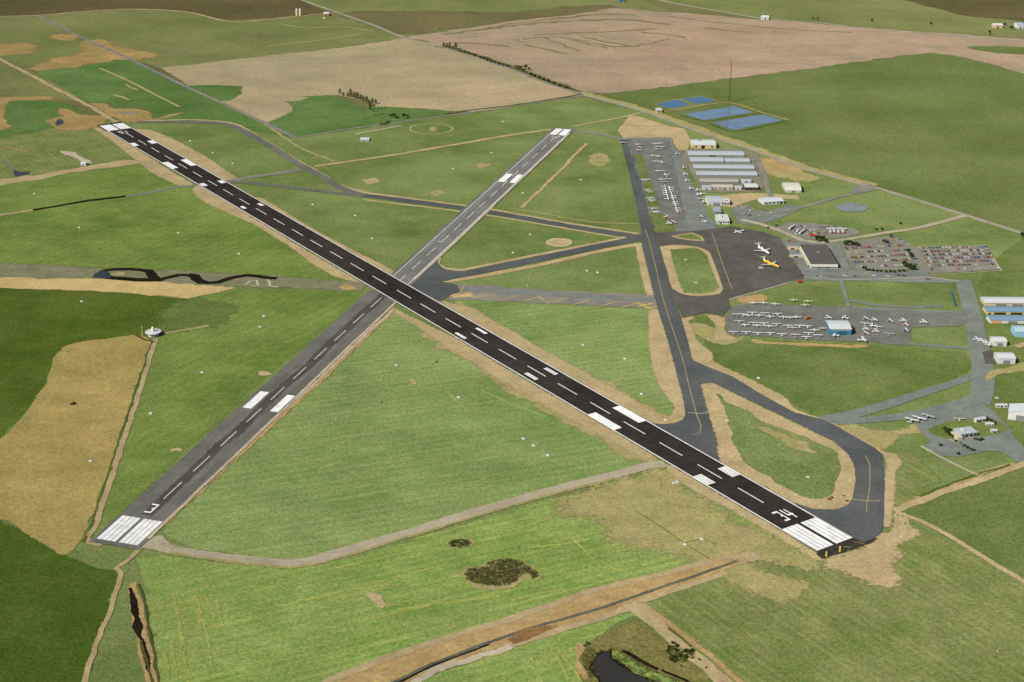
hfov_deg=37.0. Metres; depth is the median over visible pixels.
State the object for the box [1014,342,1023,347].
track
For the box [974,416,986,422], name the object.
building
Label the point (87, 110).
ground
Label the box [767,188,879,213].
path
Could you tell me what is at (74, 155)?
dirt
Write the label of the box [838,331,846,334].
door
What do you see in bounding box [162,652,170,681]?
grass streak
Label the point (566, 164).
path
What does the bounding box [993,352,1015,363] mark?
hangar
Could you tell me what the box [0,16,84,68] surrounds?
field
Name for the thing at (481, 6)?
field
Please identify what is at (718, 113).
pond
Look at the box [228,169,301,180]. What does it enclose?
taxiway
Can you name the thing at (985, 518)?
grass
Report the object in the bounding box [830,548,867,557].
path
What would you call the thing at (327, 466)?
grass streak
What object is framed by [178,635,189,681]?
grass streak
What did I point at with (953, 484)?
ditch bank
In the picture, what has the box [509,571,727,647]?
track
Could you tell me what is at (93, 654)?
track
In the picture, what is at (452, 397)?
grass streak
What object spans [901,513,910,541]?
path
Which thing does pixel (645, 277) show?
shoulder
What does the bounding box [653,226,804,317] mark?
apron
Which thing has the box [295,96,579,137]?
track
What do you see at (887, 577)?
dirt
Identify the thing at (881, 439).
dirt
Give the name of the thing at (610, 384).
dry grass
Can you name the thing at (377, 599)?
dirt
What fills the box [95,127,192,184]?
shoulder
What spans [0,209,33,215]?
track
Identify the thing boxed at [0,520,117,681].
field
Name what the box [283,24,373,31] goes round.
path
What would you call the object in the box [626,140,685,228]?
apron
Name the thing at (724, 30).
field terrace
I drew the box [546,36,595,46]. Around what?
field terrace
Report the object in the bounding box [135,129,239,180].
shoulder
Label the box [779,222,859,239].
car park
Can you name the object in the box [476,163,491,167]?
dirt
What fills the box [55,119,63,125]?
pond
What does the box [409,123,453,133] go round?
path
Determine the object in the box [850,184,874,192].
car park
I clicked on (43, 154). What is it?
grass
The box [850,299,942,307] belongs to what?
road
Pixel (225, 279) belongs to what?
stream
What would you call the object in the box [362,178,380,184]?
dirt
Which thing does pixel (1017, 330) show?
hangar
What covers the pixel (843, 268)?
forecourt
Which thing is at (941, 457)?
path
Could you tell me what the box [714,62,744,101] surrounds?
radio mast
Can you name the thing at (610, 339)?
grass
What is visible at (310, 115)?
field
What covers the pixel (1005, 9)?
field
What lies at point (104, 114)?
track
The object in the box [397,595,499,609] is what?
grass streak
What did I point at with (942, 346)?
road
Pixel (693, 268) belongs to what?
grass
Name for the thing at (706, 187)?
shed
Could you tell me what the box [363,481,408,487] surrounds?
grass streak
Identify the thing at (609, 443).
dry grass
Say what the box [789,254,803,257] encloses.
shed
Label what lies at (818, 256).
terminal
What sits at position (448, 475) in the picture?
grass streak
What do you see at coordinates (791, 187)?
quonset hut
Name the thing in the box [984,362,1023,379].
dirt
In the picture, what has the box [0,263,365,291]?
runway
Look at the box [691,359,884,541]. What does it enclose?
taxiway
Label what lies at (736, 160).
hangar
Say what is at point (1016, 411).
hangar
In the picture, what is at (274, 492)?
grass
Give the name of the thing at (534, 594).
grass streak
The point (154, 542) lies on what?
dirt
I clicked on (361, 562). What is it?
grass streak
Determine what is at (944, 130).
field
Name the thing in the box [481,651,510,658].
grass streak
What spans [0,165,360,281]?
grass
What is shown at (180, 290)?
dirt
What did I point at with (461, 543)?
thicket
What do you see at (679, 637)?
hedge bank
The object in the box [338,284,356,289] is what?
dirt
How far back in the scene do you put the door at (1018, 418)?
1661.52 m
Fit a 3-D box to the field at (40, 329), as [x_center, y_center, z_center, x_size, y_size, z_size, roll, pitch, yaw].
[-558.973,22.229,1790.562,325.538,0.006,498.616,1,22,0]
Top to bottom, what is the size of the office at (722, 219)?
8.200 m
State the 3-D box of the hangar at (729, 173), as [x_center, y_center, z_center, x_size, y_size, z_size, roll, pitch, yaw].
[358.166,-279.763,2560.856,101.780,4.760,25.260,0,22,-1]
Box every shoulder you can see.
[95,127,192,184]
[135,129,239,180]
[145,119,441,201]
[164,309,395,525]
[193,185,359,281]
[255,197,393,273]
[260,310,393,433]
[364,199,623,238]
[369,193,638,233]
[391,307,658,461]
[438,258,464,270]
[439,301,666,421]
[442,243,640,282]
[464,234,635,270]
[635,243,653,294]
[647,309,685,423]
[660,245,722,295]
[666,464,823,559]
[671,233,704,240]
[681,316,817,417]
[701,383,855,509]
[704,314,736,340]
[831,423,902,526]
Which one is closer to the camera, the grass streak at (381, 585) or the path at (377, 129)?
the grass streak at (381, 585)
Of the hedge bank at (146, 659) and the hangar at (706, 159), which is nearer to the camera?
the hedge bank at (146, 659)
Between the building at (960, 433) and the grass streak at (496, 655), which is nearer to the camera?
the grass streak at (496, 655)
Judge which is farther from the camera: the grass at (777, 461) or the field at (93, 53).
the field at (93, 53)
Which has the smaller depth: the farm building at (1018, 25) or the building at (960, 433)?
the building at (960, 433)
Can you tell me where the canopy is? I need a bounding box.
[826,228,845,230]
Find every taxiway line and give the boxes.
[645,229,700,434]
[712,234,732,289]
[866,457,869,512]
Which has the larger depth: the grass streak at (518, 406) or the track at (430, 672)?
the grass streak at (518, 406)
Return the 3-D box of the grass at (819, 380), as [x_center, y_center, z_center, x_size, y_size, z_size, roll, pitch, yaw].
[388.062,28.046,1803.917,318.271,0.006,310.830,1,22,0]
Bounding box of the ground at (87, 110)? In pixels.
[3,0,1023,226]
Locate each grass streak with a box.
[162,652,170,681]
[170,640,178,680]
[172,595,189,674]
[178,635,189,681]
[189,601,201,628]
[195,590,211,668]
[204,595,216,634]
[215,601,223,623]
[295,583,391,602]
[317,461,339,469]
[318,551,408,572]
[340,568,430,589]
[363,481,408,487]
[363,605,430,620]
[397,474,453,481]
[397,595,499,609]
[419,477,486,494]
[433,373,471,413]
[481,391,546,416]
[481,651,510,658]
[487,512,560,534]
[510,589,561,600]
[528,538,589,547]
[531,658,542,681]
[545,640,568,679]
[556,646,581,681]
[568,533,601,566]
[601,561,628,573]
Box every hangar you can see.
[687,151,744,156]
[689,138,715,148]
[689,157,723,162]
[692,164,754,169]
[695,171,757,176]
[699,178,738,183]
[705,196,722,205]
[724,158,749,162]
[825,320,851,334]
[980,297,1023,305]
[982,306,1023,314]
[986,315,1023,323]
[989,336,1007,345]
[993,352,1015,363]
[1008,403,1023,421]
[1010,325,1023,336]
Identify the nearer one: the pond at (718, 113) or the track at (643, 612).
the track at (643, 612)
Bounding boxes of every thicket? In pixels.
[448,538,471,546]
[464,558,539,585]
[581,646,594,677]
[612,652,679,681]
[666,645,693,662]
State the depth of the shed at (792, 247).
2198.26 m
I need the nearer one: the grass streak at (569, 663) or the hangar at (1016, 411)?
the grass streak at (569, 663)
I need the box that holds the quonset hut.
[782,182,801,192]
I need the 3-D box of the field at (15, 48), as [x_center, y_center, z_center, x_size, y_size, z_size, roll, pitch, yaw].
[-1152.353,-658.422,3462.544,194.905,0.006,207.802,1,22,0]
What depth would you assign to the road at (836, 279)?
2082.29 m
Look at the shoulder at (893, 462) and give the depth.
1531.32 m
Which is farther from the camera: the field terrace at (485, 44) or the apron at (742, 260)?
the field terrace at (485, 44)
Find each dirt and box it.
[0,160,137,184]
[0,277,233,298]
[60,151,91,163]
[112,272,124,275]
[141,535,194,554]
[258,371,271,375]
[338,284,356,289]
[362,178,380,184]
[365,592,386,607]
[428,190,445,196]
[448,538,474,547]
[451,293,471,297]
[459,559,542,590]
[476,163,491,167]
[508,625,556,643]
[546,238,572,246]
[548,239,569,245]
[587,153,611,166]
[618,116,689,150]
[689,323,743,344]
[703,192,799,206]
[731,550,761,561]
[737,294,767,303]
[751,339,867,347]
[758,167,819,181]
[758,426,816,452]
[760,158,801,170]
[820,515,921,589]
[840,424,921,448]
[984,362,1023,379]
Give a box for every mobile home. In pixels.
[360,137,369,140]
[985,422,993,425]
[995,403,1007,407]
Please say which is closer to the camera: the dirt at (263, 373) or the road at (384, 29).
the dirt at (263, 373)
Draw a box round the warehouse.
[758,197,783,204]
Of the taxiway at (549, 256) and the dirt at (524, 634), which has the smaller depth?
the dirt at (524, 634)
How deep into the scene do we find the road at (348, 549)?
1427.69 m
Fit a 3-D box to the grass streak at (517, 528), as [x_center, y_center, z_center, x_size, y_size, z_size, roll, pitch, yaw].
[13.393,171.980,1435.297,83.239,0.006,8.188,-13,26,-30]
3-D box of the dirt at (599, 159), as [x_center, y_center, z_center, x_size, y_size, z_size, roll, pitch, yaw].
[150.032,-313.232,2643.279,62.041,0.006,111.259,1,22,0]
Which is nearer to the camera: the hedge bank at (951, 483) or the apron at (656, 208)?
the hedge bank at (951, 483)
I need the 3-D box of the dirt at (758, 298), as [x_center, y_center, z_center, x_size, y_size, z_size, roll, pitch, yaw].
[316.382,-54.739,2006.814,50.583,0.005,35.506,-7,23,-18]
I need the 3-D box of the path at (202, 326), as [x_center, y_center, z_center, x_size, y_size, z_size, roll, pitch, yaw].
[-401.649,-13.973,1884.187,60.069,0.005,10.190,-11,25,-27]
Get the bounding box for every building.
[743,183,757,189]
[761,15,768,19]
[951,426,977,439]
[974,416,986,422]
[991,23,1002,27]
[1014,22,1023,28]
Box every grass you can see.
[0,96,1023,681]
[0,126,136,177]
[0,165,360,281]
[88,290,361,534]
[135,469,800,681]
[163,313,644,559]
[420,330,645,461]
[422,612,634,681]
[452,300,674,415]
[455,301,670,417]
[541,463,826,574]
[612,651,677,681]
[634,154,674,231]
[644,519,1023,681]
[669,248,718,293]
[676,234,701,239]
[683,168,697,186]
[697,317,971,415]
[716,393,840,498]
[717,562,814,609]
[882,450,938,504]
[904,467,1023,578]
[928,418,1006,438]
[974,239,1023,446]
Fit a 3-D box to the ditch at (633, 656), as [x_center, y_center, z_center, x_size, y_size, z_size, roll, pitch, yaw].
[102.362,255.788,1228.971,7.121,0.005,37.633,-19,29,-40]
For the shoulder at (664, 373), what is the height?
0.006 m
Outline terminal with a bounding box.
[798,244,837,267]
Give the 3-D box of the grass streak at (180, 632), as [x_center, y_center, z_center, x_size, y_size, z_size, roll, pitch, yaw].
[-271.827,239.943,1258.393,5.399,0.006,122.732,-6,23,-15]
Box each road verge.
[169,478,613,568]
[434,46,574,89]
[576,92,877,184]
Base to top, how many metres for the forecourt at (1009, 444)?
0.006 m
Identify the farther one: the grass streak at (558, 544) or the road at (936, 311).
the road at (936, 311)
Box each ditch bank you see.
[128,581,160,681]
[337,551,748,681]
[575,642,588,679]
[651,610,743,681]
[902,463,1014,503]
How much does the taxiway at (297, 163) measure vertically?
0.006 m
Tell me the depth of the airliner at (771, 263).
2129.41 m
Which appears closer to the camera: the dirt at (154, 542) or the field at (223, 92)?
the dirt at (154, 542)
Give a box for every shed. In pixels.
[702,185,711,189]
[734,185,741,189]
[741,179,750,182]
[787,246,797,249]
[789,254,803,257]
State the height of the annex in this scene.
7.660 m
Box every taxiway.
[136,121,366,194]
[225,180,362,196]
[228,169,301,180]
[361,194,637,236]
[411,260,468,300]
[439,235,641,281]
[573,130,621,139]
[620,139,721,461]
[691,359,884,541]
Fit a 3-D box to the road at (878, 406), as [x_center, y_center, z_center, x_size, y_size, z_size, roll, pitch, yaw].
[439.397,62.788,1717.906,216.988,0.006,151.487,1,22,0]
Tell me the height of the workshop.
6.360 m
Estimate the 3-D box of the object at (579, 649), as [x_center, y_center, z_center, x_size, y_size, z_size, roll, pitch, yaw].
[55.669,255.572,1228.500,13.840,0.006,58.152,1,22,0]
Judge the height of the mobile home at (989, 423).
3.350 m
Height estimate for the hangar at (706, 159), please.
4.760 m
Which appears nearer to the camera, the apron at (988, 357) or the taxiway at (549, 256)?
the apron at (988, 357)
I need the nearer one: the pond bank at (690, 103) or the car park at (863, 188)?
the car park at (863, 188)
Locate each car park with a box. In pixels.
[732,205,804,224]
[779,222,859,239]
[840,236,918,270]
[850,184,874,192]
[906,240,999,273]
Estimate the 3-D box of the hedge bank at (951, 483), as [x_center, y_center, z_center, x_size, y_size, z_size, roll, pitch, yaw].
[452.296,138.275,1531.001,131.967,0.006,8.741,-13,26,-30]
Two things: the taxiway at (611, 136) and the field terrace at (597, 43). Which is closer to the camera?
the taxiway at (611, 136)
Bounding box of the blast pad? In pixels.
[816,537,876,558]
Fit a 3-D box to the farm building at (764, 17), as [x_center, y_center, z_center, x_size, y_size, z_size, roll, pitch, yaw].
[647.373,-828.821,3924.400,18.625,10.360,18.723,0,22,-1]
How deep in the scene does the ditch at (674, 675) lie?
1209.36 m
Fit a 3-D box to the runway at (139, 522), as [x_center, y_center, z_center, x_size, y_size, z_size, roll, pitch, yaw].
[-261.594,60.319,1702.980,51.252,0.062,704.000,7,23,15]
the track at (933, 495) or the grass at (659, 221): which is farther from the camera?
the grass at (659, 221)
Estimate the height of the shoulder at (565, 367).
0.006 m
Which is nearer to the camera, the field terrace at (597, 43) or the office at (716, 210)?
the office at (716, 210)
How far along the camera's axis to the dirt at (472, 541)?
1400.56 m
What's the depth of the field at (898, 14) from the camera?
4006.06 m
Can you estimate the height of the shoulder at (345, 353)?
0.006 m
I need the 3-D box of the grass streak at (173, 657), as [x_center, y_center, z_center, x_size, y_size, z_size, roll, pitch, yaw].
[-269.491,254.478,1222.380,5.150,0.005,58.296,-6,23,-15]
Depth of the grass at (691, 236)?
2247.94 m
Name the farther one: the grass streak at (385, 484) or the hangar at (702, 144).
the hangar at (702, 144)
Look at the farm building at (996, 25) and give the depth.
3848.94 m
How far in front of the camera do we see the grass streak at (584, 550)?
1391.53 m
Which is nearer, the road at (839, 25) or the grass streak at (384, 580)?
the grass streak at (384, 580)
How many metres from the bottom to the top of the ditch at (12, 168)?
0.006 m
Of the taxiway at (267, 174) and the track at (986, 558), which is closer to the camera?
the track at (986, 558)
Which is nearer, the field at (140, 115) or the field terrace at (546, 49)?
the field at (140, 115)
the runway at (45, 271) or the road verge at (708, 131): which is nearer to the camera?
the runway at (45, 271)
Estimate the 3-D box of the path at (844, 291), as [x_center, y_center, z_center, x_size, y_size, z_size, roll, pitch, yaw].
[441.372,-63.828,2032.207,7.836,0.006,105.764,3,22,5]
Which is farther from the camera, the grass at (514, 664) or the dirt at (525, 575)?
the dirt at (525, 575)
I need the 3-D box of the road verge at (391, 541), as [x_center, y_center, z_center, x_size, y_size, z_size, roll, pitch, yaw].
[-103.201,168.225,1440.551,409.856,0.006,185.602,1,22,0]
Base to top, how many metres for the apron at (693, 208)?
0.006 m
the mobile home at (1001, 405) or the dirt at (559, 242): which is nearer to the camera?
the mobile home at (1001, 405)
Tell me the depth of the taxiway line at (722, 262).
2137.08 m
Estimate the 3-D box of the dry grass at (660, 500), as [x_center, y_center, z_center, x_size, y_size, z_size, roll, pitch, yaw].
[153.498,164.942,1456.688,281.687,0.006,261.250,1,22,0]
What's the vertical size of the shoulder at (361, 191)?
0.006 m
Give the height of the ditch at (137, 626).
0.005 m
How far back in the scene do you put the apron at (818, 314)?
1934.91 m
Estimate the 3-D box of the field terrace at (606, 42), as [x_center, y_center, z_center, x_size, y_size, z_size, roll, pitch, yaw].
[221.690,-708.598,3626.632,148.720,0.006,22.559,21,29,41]
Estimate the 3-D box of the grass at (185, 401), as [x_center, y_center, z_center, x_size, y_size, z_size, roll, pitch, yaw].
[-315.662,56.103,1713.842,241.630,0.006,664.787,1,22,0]
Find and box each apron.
[622,137,716,232]
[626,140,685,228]
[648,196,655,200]
[651,207,660,213]
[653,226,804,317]
[682,147,763,192]
[725,303,971,345]
[982,350,994,363]
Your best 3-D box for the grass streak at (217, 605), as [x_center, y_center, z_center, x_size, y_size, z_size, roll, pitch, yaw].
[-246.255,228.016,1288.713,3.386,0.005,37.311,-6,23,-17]
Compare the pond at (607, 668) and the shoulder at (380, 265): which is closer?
the pond at (607, 668)
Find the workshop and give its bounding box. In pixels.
[711,184,732,189]
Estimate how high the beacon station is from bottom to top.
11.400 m
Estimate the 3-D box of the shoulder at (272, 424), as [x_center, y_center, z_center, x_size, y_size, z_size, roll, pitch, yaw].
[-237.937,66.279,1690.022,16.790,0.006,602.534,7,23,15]
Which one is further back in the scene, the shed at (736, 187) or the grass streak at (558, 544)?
the shed at (736, 187)
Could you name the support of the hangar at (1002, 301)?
on the grass at (580, 188)
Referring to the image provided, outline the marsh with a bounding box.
[579,620,711,681]
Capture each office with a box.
[712,207,721,213]
[715,214,729,223]
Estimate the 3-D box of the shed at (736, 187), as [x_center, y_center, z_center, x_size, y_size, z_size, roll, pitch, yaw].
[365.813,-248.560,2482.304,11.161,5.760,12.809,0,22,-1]
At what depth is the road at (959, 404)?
1679.19 m
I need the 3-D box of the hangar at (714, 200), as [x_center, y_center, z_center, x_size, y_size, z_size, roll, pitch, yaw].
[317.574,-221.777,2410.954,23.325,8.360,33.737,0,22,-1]
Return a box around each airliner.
[754,243,770,254]
[761,256,778,266]
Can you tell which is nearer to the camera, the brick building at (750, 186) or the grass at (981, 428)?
the grass at (981, 428)
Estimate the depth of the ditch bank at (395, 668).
1277.17 m
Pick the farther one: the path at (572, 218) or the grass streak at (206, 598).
the path at (572, 218)
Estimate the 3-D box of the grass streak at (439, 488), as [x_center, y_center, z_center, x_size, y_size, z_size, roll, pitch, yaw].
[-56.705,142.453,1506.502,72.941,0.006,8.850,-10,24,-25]
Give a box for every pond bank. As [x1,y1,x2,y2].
[588,650,655,681]
[655,95,718,108]
[662,102,788,119]
[680,113,759,121]
[708,121,786,131]
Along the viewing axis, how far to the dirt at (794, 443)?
1607.53 m
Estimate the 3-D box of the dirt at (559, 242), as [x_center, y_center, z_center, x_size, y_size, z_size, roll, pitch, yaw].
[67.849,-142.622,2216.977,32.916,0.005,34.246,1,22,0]
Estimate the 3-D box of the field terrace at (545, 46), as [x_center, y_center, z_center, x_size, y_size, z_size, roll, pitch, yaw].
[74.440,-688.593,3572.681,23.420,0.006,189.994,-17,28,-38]
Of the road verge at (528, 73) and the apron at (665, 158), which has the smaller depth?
the apron at (665, 158)
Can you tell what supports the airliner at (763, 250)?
on the apron at (742, 260)
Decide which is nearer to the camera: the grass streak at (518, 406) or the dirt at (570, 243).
the grass streak at (518, 406)
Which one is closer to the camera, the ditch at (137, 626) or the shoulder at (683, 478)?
the ditch at (137, 626)
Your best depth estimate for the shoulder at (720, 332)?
1904.91 m
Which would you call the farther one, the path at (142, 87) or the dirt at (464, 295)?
the path at (142, 87)
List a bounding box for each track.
[0,9,330,21]
[0,58,118,121]
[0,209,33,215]
[38,15,295,137]
[82,548,141,681]
[83,339,157,545]
[126,184,195,196]
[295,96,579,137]
[321,554,736,681]
[410,643,512,681]
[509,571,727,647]
[603,603,733,681]
[890,461,1023,511]
[895,511,1023,583]
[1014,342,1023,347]
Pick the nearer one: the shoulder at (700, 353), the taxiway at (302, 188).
the shoulder at (700, 353)
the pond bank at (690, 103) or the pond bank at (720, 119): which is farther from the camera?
the pond bank at (690, 103)
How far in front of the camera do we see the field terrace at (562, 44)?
3587.79 m
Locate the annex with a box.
[722,198,729,204]
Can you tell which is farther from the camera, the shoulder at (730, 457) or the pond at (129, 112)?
the pond at (129, 112)
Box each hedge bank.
[82,342,152,541]
[134,335,155,341]
[138,584,159,681]
[140,640,153,681]
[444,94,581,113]
[667,628,691,646]
[918,464,1010,496]
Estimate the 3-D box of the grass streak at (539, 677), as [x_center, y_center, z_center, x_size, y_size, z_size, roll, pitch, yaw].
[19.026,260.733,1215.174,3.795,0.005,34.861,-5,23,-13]
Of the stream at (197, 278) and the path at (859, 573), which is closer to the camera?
the path at (859, 573)
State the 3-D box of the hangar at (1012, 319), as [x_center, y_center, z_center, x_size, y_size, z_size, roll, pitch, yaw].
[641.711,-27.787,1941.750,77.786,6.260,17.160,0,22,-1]
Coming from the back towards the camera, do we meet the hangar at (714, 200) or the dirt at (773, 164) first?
the dirt at (773, 164)
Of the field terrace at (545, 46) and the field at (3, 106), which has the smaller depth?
the field at (3, 106)
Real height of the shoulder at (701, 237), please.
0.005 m
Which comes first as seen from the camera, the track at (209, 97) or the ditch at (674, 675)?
the ditch at (674, 675)
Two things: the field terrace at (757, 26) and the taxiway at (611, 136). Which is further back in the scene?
the field terrace at (757, 26)
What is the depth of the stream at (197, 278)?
2052.94 m
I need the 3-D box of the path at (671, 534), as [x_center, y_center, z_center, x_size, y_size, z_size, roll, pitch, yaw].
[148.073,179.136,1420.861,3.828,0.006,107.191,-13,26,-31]
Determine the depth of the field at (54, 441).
1590.00 m
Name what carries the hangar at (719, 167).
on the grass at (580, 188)
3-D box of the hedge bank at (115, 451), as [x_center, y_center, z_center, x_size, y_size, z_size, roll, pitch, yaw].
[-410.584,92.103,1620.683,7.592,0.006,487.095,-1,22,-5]
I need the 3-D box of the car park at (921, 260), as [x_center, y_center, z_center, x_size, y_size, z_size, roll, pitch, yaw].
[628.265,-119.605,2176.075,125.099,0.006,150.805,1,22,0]
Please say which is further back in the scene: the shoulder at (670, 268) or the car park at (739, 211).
the car park at (739, 211)
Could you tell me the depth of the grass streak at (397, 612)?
1291.20 m
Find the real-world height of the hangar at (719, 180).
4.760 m
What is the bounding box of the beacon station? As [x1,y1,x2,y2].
[145,327,160,336]
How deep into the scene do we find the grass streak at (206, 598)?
1287.36 m
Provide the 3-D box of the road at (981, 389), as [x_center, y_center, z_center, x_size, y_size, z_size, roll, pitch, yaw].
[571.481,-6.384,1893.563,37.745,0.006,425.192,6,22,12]
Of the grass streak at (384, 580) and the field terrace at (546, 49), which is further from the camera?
the field terrace at (546, 49)
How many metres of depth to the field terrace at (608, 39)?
3650.63 m
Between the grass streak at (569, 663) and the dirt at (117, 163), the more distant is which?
the dirt at (117, 163)
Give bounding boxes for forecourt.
[781,238,954,282]
[913,400,1023,462]
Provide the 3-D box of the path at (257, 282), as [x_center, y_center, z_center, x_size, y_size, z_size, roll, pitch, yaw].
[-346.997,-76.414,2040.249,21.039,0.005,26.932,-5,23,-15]
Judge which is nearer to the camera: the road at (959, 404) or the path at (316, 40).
the road at (959, 404)
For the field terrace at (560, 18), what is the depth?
3904.91 m
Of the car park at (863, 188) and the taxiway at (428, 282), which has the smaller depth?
the taxiway at (428, 282)
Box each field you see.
[0,0,327,20]
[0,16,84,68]
[0,42,38,55]
[0,69,84,101]
[0,96,54,129]
[0,100,80,136]
[0,288,185,436]
[0,335,150,554]
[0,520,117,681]
[27,39,160,70]
[36,59,290,137]
[40,9,400,67]
[45,108,107,130]
[50,34,77,41]
[90,103,183,121]
[144,297,239,335]
[161,38,582,121]
[190,85,242,100]
[268,96,371,136]
[278,97,307,102]
[306,0,668,37]
[339,5,619,33]
[362,106,452,124]
[408,8,1023,92]
[601,53,1023,231]
[652,0,1023,37]
[906,0,1023,21]
[967,46,1023,53]
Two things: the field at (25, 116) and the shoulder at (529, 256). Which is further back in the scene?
the field at (25, 116)
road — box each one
[147,460,667,566]
[301,0,442,46]
[442,47,580,93]
[581,93,1021,233]
[659,0,1023,40]
[729,277,958,299]
[740,215,966,242]
[753,154,774,196]
[817,372,982,422]
[833,396,983,424]
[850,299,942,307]
[851,307,976,314]
[908,342,984,352]
[954,279,994,404]
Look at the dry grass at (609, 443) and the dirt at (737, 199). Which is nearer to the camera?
the dry grass at (609, 443)
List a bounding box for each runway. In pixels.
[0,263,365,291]
[89,290,396,549]
[98,122,858,554]
[391,127,574,284]
[448,283,656,308]
[459,287,652,301]
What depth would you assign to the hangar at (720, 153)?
2673.17 m
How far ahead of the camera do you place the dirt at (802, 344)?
1861.74 m
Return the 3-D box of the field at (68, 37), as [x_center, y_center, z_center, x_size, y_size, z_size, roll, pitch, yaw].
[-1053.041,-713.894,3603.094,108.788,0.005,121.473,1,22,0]
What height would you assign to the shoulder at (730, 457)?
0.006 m
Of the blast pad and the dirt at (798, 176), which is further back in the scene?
the dirt at (798, 176)
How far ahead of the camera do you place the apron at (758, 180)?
2584.98 m
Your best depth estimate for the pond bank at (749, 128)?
2872.81 m
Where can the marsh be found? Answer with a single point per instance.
(641, 640)
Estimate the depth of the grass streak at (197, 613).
1284.97 m
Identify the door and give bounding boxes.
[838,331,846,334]
[1016,415,1023,421]
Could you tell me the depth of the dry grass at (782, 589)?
1341.50 m
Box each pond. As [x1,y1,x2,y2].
[14,170,29,175]
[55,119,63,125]
[120,111,137,113]
[593,650,650,681]
[657,100,688,107]
[683,96,715,103]
[686,106,751,119]
[714,115,781,129]
[836,203,867,211]
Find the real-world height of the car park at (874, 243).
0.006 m
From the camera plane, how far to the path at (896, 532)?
1428.42 m
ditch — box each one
[0,158,14,170]
[32,196,125,210]
[128,588,150,671]
[391,560,737,681]
[398,644,488,681]
[622,650,658,669]
[661,669,688,681]
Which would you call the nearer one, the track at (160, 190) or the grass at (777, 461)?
the grass at (777, 461)
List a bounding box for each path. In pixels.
[0,145,26,151]
[99,68,179,106]
[161,325,208,334]
[228,104,334,160]
[244,280,259,286]
[268,33,362,45]
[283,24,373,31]
[314,129,550,166]
[355,126,398,133]
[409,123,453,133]
[512,208,634,223]
[520,143,587,207]
[573,112,641,126]
[635,511,709,558]
[684,538,716,544]
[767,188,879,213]
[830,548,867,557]
[834,554,878,562]
[839,279,850,306]
[846,559,888,568]
[857,565,890,574]
[889,513,898,552]
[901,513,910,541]
[920,445,977,474]
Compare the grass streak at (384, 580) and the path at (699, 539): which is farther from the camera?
the path at (699, 539)
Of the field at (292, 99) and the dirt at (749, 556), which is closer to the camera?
the dirt at (749, 556)
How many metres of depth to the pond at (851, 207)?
2393.92 m
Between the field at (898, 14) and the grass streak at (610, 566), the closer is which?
the grass streak at (610, 566)
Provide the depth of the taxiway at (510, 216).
2331.10 m
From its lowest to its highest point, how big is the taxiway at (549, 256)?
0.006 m
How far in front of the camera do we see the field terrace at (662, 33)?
3728.07 m
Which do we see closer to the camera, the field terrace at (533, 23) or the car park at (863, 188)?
the car park at (863, 188)
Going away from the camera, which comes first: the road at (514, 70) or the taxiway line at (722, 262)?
the taxiway line at (722, 262)
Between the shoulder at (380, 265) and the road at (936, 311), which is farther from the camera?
the shoulder at (380, 265)
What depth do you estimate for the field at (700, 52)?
3579.03 m
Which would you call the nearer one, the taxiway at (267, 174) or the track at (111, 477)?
the track at (111, 477)
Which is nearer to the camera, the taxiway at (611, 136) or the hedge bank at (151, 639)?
the hedge bank at (151, 639)
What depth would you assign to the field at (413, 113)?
2936.06 m
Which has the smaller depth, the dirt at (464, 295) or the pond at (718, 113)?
the dirt at (464, 295)
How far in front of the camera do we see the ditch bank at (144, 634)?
1250.40 m
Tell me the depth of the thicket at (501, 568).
1352.00 m
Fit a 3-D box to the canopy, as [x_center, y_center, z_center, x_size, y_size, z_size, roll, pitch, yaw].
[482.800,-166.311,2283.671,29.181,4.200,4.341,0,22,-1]
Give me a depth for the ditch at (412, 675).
1221.43 m
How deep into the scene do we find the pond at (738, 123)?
2905.75 m
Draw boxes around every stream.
[93,268,156,274]
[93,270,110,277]
[95,276,160,281]
[145,269,162,280]
[160,274,277,283]
[190,273,210,283]
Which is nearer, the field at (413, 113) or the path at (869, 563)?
the path at (869, 563)
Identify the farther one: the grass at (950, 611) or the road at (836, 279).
the road at (836, 279)
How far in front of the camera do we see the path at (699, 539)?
1409.61 m
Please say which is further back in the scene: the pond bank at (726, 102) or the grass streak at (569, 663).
the pond bank at (726, 102)
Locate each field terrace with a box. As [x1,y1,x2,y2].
[442,19,670,34]
[454,42,509,47]
[487,14,634,27]
[514,36,670,46]
[519,39,573,51]
[524,44,567,53]
[533,29,649,34]
[545,38,578,50]
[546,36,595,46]
[566,38,606,48]
[569,35,619,45]
[584,37,631,45]
[585,34,634,44]
[641,32,685,37]
[670,16,850,32]
[705,27,744,31]

